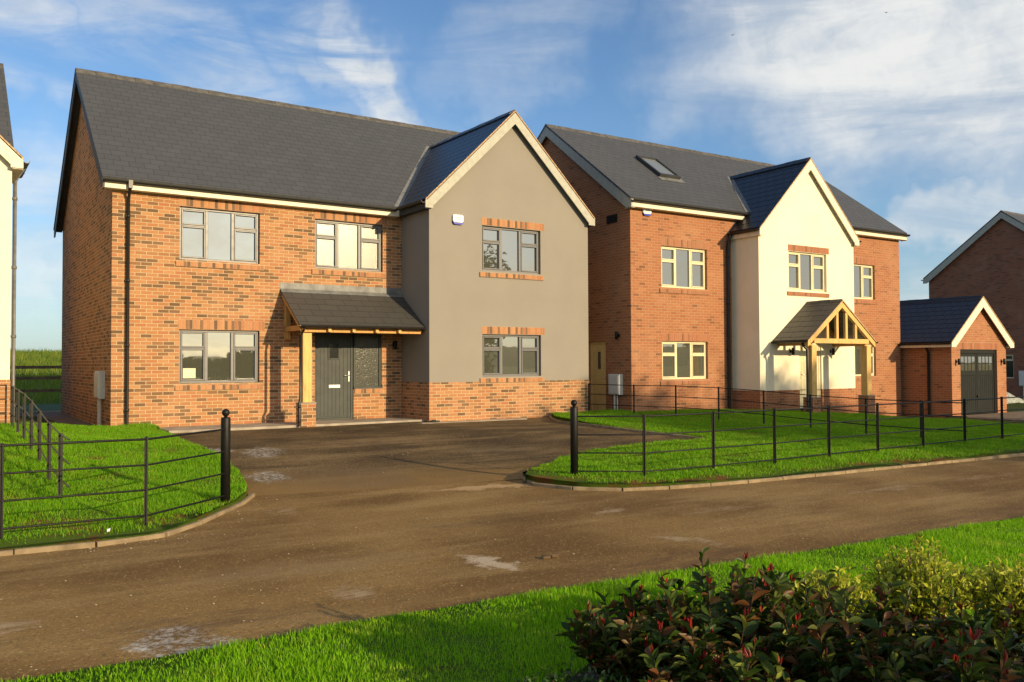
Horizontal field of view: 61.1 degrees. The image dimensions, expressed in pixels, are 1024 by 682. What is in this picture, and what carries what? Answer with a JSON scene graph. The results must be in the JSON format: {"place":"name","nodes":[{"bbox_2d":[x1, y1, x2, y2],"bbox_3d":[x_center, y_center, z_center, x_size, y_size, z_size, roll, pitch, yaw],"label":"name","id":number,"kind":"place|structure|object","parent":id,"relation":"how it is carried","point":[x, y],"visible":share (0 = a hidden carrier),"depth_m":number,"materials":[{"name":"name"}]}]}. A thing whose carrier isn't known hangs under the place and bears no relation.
{"place":"outdoors","nodes":[
{"label":"outdoors","id":0,"kind":"place"},
{"bbox_2d":[10,404,60,411],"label":"lawn","id":1,"kind":"structure","parent":0,"point":[48,407],"depth_m":28.01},
{"bbox_2d":[10,366,61,392],"bbox_3d":[-11.979,1.644,31.476,32.000,1.620,0.140,1,-2,-34],"label":"post and rail fence","id":2,"kind":"object","parent":1,"relation":"on","point":[39,378],"depth_m":28.86,"materials":[{"name":"brown wood"}]},
{"bbox_2d":[10,354,60,404],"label":"field","id":3,"kind":"structure","parent":0,"point":[39,386],"depth_m":39.88,"materials":[{"name":"green plant"}]},
{"bbox_2d":[10,348,61,404],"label":"crop","id":4,"kind":"object","parent":3,"relation":"on","point":[28,355],"visible":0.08,"depth_m":45.32,"materials":[{"name":"green plant"}]},
{"bbox_2d":[10,410,60,413],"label":"paved path","id":5,"kind":"structure","parent":0,"point":[42,411],"depth_m":24.51,"materials":[{"name":"concrete"}]},
{"bbox_2d":[10,412,96,425],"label":"paved path","id":6,"kind":"structure","parent":0,"point":[58,417],"depth_m":21.49,"materials":[{"name":"concrete"}]},
{"bbox_2d":[0,422,247,553],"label":"lawn","id":7,"kind":"structure","parent":0,"point":[48,540],"depth_m":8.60,"materials":[{"name":"plant"}]},
{"bbox_2d":[0,384,6,422],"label":"estate fence","id":8,"kind":"object","parent":7,"relation":"on","point":[5,399],"visible":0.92,"depth_m":15.46,"materials":[{"name":"black metal"}]},
{"bbox_2d":[9,385,69,495],"bbox_3d":[-6.771,1.398,12.245,0.052,1.411,7.621,1,-2,-34],"label":"estate fence","id":9,"kind":"object","parent":7,"relation":"on","point":[59,475],"visible":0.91,"depth_m":11.49,"materials":[{"name":"black metal"}]},
{"bbox_2d":[0,428,225,539],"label":"estate fence","id":10,"kind":"object","parent":7,"relation":"on","point":[145,465],"visible":0.97,"depth_m":8.11,"materials":[{"name":"black metal"}]},
{"bbox_2d":[220,409,230,502],"bbox_3d":[-3.161,1.346,9.576,0.104,1.195,0.104,1,-2,-34],"label":"bollard","id":11,"kind":"object","parent":7,"relation":"on","point":[225,455],"visible":0.92,"depth_m":9.54,"materials":[{"name":"black metal"}]},
{"bbox_2d":[160,417,424,432],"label":"paved path","id":12,"kind":"structure","parent":0,"point":[248,426],"depth_m":18.82,"materials":[{"name":"white concrete"}]},
{"bbox_2d":[173,417,689,495],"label":"driveway","id":13,"kind":"structure","parent":0,"point":[435,456],"depth_m":14.56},
{"bbox_2d":[549,415,703,438],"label":"kerb","id":14,"kind":"structure","parent":13,"relation":"on","point":[615,428],"depth_m":18.31,"materials":[{"name":"concrete"}]},
{"bbox_2d":[421,418,526,423],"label":"paved path","id":15,"kind":"structure","parent":0,"point":[477,420],"depth_m":20.59,"materials":[{"name":"grey concrete"}]},
{"bbox_2d":[0,456,1023,681],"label":"road","id":16,"kind":"structure","parent":0,"point":[347,532],"depth_m":7.38,"materials":[{"name":"asphalt"}]},
{"bbox_2d":[0,493,254,555],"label":"kerb","id":17,"kind":"structure","parent":16,"relation":"on","point":[93,544],"depth_m":7.70,"materials":[{"name":"concrete"}]},
{"bbox_2d":[0,431,1005,669],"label":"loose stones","id":18,"kind":"object","parent":16,"relation":"on","point":[402,532],"visible":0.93,"depth_m":7.85,"materials":[{"name":"grey stone"}]},
{"bbox_2d":[543,553,558,558],"bbox_3d":[0.313,1.739,7.023,0.160,0.025,0.065,1,-2,-34],"label":"clod","id":19,"kind":"object","parent":16,"relation":"on","point":[553,555],"visible":1,"depth_m":7.02,"materials":[{"name":"brown soil"}]},
{"bbox_2d":[522,453,1023,490],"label":"kerb","id":20,"kind":"structure","parent":16,"relation":"on","point":[555,486],"depth_m":11.47,"materials":[{"name":"concrete"}]},
{"bbox_2d":[0,0,1023,351],"label":"sky","id":21,"kind":"structure","parent":0,"point":[913,111],"materials":[{"name":"blue"}]},
{"bbox_2d":[10,402,1023,495],"bbox_3d":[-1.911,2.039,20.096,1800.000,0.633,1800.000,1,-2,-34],"label":"ground","id":22,"kind":"structure","parent":0,"point":[1018,405],"depth_m":28.20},
{"bbox_2d":[0,63,30,422],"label":"detached house","id":23,"kind":"structure","parent":22,"relation":"on","point":[13,166],"depth_m":15.88,"materials":[{"name":"paint"}]},
{"bbox_2d":[53,68,597,426],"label":"detached house","id":24,"kind":"structure","parent":22,"relation":"on","point":[253,260],"depth_m":20.49,"materials":[{"name":"brick"}]},
{"bbox_2d":[94,371,104,425],"bbox_3d":[-8.733,1.242,18.357,0.142,1.210,0.550,1,-2,-34],"label":"meter box","id":25,"kind":"object","parent":24,"relation":"attached to","point":[99,385],"visible":0.73,"depth_m":18.17,"materials":[{"name":"grey plastic"}]},
{"bbox_2d":[94,373,97,396],"bbox_3d":[-8.788,0.934,18.329,0.014,0.495,0.480,1,-2,-34],"label":"door","id":26,"kind":"structure","parent":25,"relation":"in","point":[95,375],"depth_m":18.32,"materials":[{"name":"grey plastic"}]},
{"bbox_2d":[183,368,195,377],"bbox_3d":[-6.896,0.689,18.538,0.260,0.210,0.003,1,-2,-34],"label":"paper notice","id":27,"kind":"object","parent":24,"relation":"attached to","point":[188,372],"visible":1,"depth_m":18.54,"materials":[{"name":"yellow paper"}]},
{"bbox_2d":[175,319,264,390],"bbox_3d":[-6.351,0.306,18.907,1.918,1.509,0.178,1,-2,-34],"label":"window","id":28,"kind":"structure","parent":24,"relation":"in","point":[219,353],"depth_m":18.92,"materials":[{"name":"clear glass"}]},
{"bbox_2d":[176,196,264,270],"bbox_3d":[-6.363,-2.327,18.976,1.918,1.499,0.178,1,-2,-34],"label":"window","id":29,"kind":"structure","parent":24,"relation":"in","point":[205,234],"depth_m":18.99,"materials":[{"name":"clear glass"}]},
{"bbox_2d":[317,336,349,417],"bbox_3d":[-4.177,0.840,20.342,0.834,1.917,0.111,1,-2,-34],"label":"door","id":30,"kind":"structure","parent":24,"relation":"in","point":[333,352],"depth_m":20.34,"materials":[{"name":"grey wood"}]},
{"bbox_2d":[312,210,386,277],"bbox_3d":[-3.867,-2.289,20.656,1.920,1.510,0.178,1,-2,-34],"label":"window","id":31,"kind":"structure","parent":24,"relation":"in","point":[338,244],"depth_m":20.67,"materials":[{"name":"clear glass"}]},
{"bbox_2d":[452,214,463,224],"bbox_3d":[-1.287,-2.883,20.626,0.280,0.230,0.052,1,-2,-34],"label":"alarm box","id":32,"kind":"object","parent":24,"relation":"attached to","point":[457,219],"visible":1,"depth_m":20.60,"materials":[{"name":"white plastic"}]},
{"bbox_2d":[479,217,543,279],"bbox_3d":[-0.012,-2.266,21.562,1.941,1.446,0.178,1,-2,-34],"label":"window","id":33,"kind":"structure","parent":24,"relation":"in","point":[503,249],"depth_m":21.58,"materials":[{"name":"clear glass"}]},
{"bbox_2d":[480,326,544,382],"bbox_3d":[0.000,0.338,21.494,1.941,1.367,0.178,1,-2,-34],"label":"window","id":34,"kind":"structure","parent":24,"relation":"in","point":[503,355],"depth_m":21.52,"materials":[{"name":"clear glass"}]},
{"bbox_2d":[0,516,1023,681],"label":"grass verge","id":35,"kind":"object","parent":22,"relation":"on","point":[415,669],"depth_m":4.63,"materials":[{"name":"plant"}]},
{"bbox_2d":[568,626,1023,681],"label":"planting bed","id":36,"kind":"object","parent":35,"relation":"on","point":[1015,661],"visible":0.01,"depth_m":4.21,"materials":[{"name":"soil"}]},
{"bbox_2d":[517,662,650,681],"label":"shrub","id":37,"kind":"object","parent":36,"relation":"on","point":[569,674],"visible":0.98,"depth_m":3.68,"materials":[{"name":"green plant"}]},
{"bbox_2d":[555,579,697,681],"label":"photinia shrub","id":38,"kind":"object","parent":36,"relation":"on","point":[603,639],"visible":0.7,"depth_m":3.81,"materials":[{"name":"green plant"}]},
{"bbox_2d":[624,589,711,625],"bbox_3d":[0.752,1.389,4.090,0.510,0.439,0.480,1,-2,-34],"label":"shrub","id":39,"kind":"object","parent":36,"relation":"on","point":[659,597],"visible":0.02,"depth_m":4.09,"materials":[{"name":"green plant"}]},
{"bbox_2d":[626,547,810,680],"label":"photinia shrub","id":40,"kind":"object","parent":36,"relation":"on","point":[741,628],"visible":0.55,"depth_m":3.69,"materials":[{"name":"green plant"}]},
{"bbox_2d":[638,616,804,681],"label":"photinia shrub","id":41,"kind":"object","parent":36,"relation":"on","point":[701,652],"visible":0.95,"depth_m":3.37,"materials":[{"name":"green plant"}]},
{"bbox_2d":[696,563,848,635],"bbox_3d":[1.261,1.377,4.442,0.749,0.503,0.692,0,-1,-1],"label":"photinia shrub","id":42,"kind":"object","parent":36,"relation":"on","point":[788,594],"visible":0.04,"depth_m":4.41,"materials":[{"name":"green plant"}]},
{"bbox_2d":[736,568,925,681],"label":"photinia shrub","id":43,"kind":"object","parent":36,"relation":"on","point":[830,656],"visible":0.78,"depth_m":3.54,"materials":[{"name":"green plant"}]},
{"bbox_2d":[788,565,891,648],"bbox_3d":[1.674,1.398,4.498,0.567,0.462,0.579,1,-2,-34],"label":"variegated bush","id":44,"kind":"object","parent":36,"relation":"on","point":[858,593],"visible":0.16,"depth_m":4.45,"materials":[{"name":"green plant"}]},
{"bbox_2d":[863,531,986,637],"bbox_3d":[2.160,1.317,4.558,0.595,0.620,0.562,0,-2,5],"label":"variegated bush","id":45,"kind":"object","parent":36,"relation":"on","point":[925,579],"visible":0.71,"depth_m":4.47,"materials":[{"name":"green plant"}]},
{"bbox_2d":[855,627,1022,681],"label":"photinia shrub","id":46,"kind":"object","parent":36,"relation":"on","point":[964,658],"visible":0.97,"depth_m":3.20,"materials":[{"name":"green plant"}]},
{"bbox_2d":[857,585,1023,681],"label":"photinia shrub","id":47,"kind":"object","parent":36,"relation":"on","point":[941,627],"visible":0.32,"depth_m":3.68,"materials":[{"name":"green plant"}]},
{"bbox_2d":[962,554,1023,655],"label":"variegated bush","id":48,"kind":"object","parent":36,"relation":"on","point":[1011,588],"visible":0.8,"depth_m":4.43,"materials":[{"name":"green plant"}]},
{"bbox_2d":[1012,642,1023,675],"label":"photinia shrub","id":49,"kind":"object","parent":36,"relation":"on","point":[1020,668],"visible":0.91,"depth_m":3.52,"materials":[{"name":"green plant"}]},
{"bbox_2d":[537,124,909,415],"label":"detached house","id":50,"kind":"structure","parent":22,"relation":"on","point":[716,270],"depth_m":24.52,"materials":[{"name":"orange brick"}]},
{"bbox_2d":[592,344,605,410],"bbox_3d":[2.408,1.027,24.005,0.101,1.877,0.616,1,-2,-33],"label":"door","id":51,"kind":"structure","parent":50,"relation":"in","point":[598,350],"depth_m":24.01,"materials":[{"name":"brown wood"}]},
{"bbox_2d":[608,374,622,409],"bbox_3d":[2.764,1.428,23.205,0.142,1.090,0.470,1,-2,-33],"label":"meter box","id":52,"kind":"object","parent":50,"relation":"attached to","point":[616,388],"visible":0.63,"depth_m":23.12,"materials":[{"name":"grey plastic"}]},
{"bbox_2d":[609,376,617,393],"bbox_3d":[2.709,1.170,23.177,0.014,0.475,0.400,1,-2,-33],"label":"door","id":53,"kind":"structure","parent":52,"relation":"in","point":[613,389],"depth_m":23.16,"materials":[{"name":"grey plastic"}]},
{"bbox_2d":[642,209,651,215],"bbox_3d":[3.603,-3.458,23.172,0.280,0.230,0.052,1,-2,-33],"label":"alarm box","id":54,"kind":"object","parent":50,"relation":"attached to","point":[646,212],"visible":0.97,"depth_m":23.13,"materials":[{"name":"white plastic"}]},
{"bbox_2d":[659,238,709,294],"bbox_3d":[4.745,-2.041,23.965,1.920,1.489,0.178,1,-2,-33],"label":"window","id":55,"kind":"structure","parent":50,"relation":"in","point":[680,267],"depth_m":23.99,"materials":[{"name":"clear glass"}]},
{"bbox_2d":[660,333,710,384],"bbox_3d":[4.756,0.501,23.898,1.920,1.402,0.178,1,-2,-33],"label":"window","id":56,"kind":"structure","parent":50,"relation":"in","point":[681,359],"depth_m":23.92,"materials":[{"name":"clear glass"}]},
{"bbox_2d":[787,244,829,297],"bbox_3d":[8.580,-2.022,25.247,1.885,1.463,0.178,1,-2,-33],"label":"window","id":57,"kind":"structure","parent":50,"relation":"in","point":[806,270],"depth_m":25.29,"materials":[{"name":"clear glass"}]},
{"bbox_2d":[799,343,818,407],"bbox_3d":[8.629,1.011,25.191,0.844,1.917,0.111,1,-2,-33],"label":"door","id":58,"kind":"structure","parent":50,"relation":"in","point":[802,352],"depth_m":25.06,"materials":[{"name":"white wood"}]},
{"bbox_2d":[853,257,877,303],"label":"window","id":59,"kind":"structure","parent":50,"relation":"in","point":[863,274],"depth_m":28.33,"materials":[{"name":"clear glass"}]},
{"bbox_2d":[855,338,878,380],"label":"window","id":60,"kind":"structure","parent":50,"relation":"in","point":[857,348],"depth_m":28.21,"materials":[{"name":"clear glass"}]},
{"bbox_2d":[898,295,1014,417],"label":"garage","id":61,"kind":"structure","parent":22,"relation":"on","point":[939,337],"depth_m":28.96,"materials":[{"name":"orange brick"}]},
{"bbox_2d":[960,354,993,414],"bbox_3d":[15.535,1.424,28.979,2.144,2.007,0.109,1,-2,-34],"label":"garage door","id":62,"kind":"structure","parent":61,"relation":"in","point":[977,370],"depth_m":28.99,"materials":[{"name":"paint"}]},
{"bbox_2d":[921,210,1023,399],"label":"detached house","id":63,"kind":"structure","parent":22,"relation":"on","point":[986,260],"depth_m":41.72,"materials":[{"name":"red brick"}]},
{"bbox_2d":[1006,354,1013,377],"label":"window","id":64,"kind":"structure","parent":63,"relation":"in","point":[1009,357],"depth_m":41.32,"materials":[{"name":"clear glass"}]},
{"bbox_2d":[1019,371,1023,398],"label":"meter box","id":65,"kind":"object","parent":63,"relation":"attached to","point":[1021,378],"visible":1,"depth_m":40.65,"materials":[{"name":"grey plastic"}]},
{"bbox_2d":[1019,372,1023,384],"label":"door","id":66,"kind":"structure","parent":65,"relation":"in","point":[1021,374],"depth_m":40.65,"materials":[{"name":"grey plastic"}]},
{"bbox_2d":[1007,392,1023,403],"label":"gravel heap","id":67,"kind":"object","parent":22,"relation":"on","point":[1014,400],"visible":0.08,"depth_m":37.63,"materials":[{"name":"white gravel"}]},
{"bbox_2d":[525,408,1023,487],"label":"lawn","id":68,"kind":"structure","parent":0,"point":[538,477],"depth_m":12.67,"materials":[{"name":"plant"}]},
{"bbox_2d":[570,400,577,474],"bbox_3d":[0.829,1.380,11.564,0.104,1.195,0.104,1,-2,-34],"label":"bollard","id":69,"kind":"object","parent":68,"relation":"on","point":[573,439],"visible":0.89,"depth_m":11.52,"materials":[{"name":"black metal"}]},
{"bbox_2d":[588,383,966,436],"bbox_3d":[5.365,1.615,19.473,0.549,1.219,9.244,1,-2,-44],"label":"estate fence","id":70,"kind":"object","parent":68,"relation":"on","point":[763,402],"visible":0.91,"depth_m":19.50,"materials":[{"name":"black metal"}]},
{"bbox_2d":[577,396,1023,476],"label":"estate fence","id":71,"kind":"object","parent":68,"relation":"on","point":[774,443],"visible":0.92,"depth_m":12.98,"materials":[{"name":"black metal"}]},
{"bbox_2d":[917,608,1021,665],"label":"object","id":72,"kind":"object","parent":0,"point":[987,625],"depth_m":3.93,"materials":[{"name":"green plant"}]},
{"bbox_2d":[946,411,1023,420],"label":"driveway","id":73,"kind":"structure","parent":0,"point":[1014,416],"depth_m":27.42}
]}

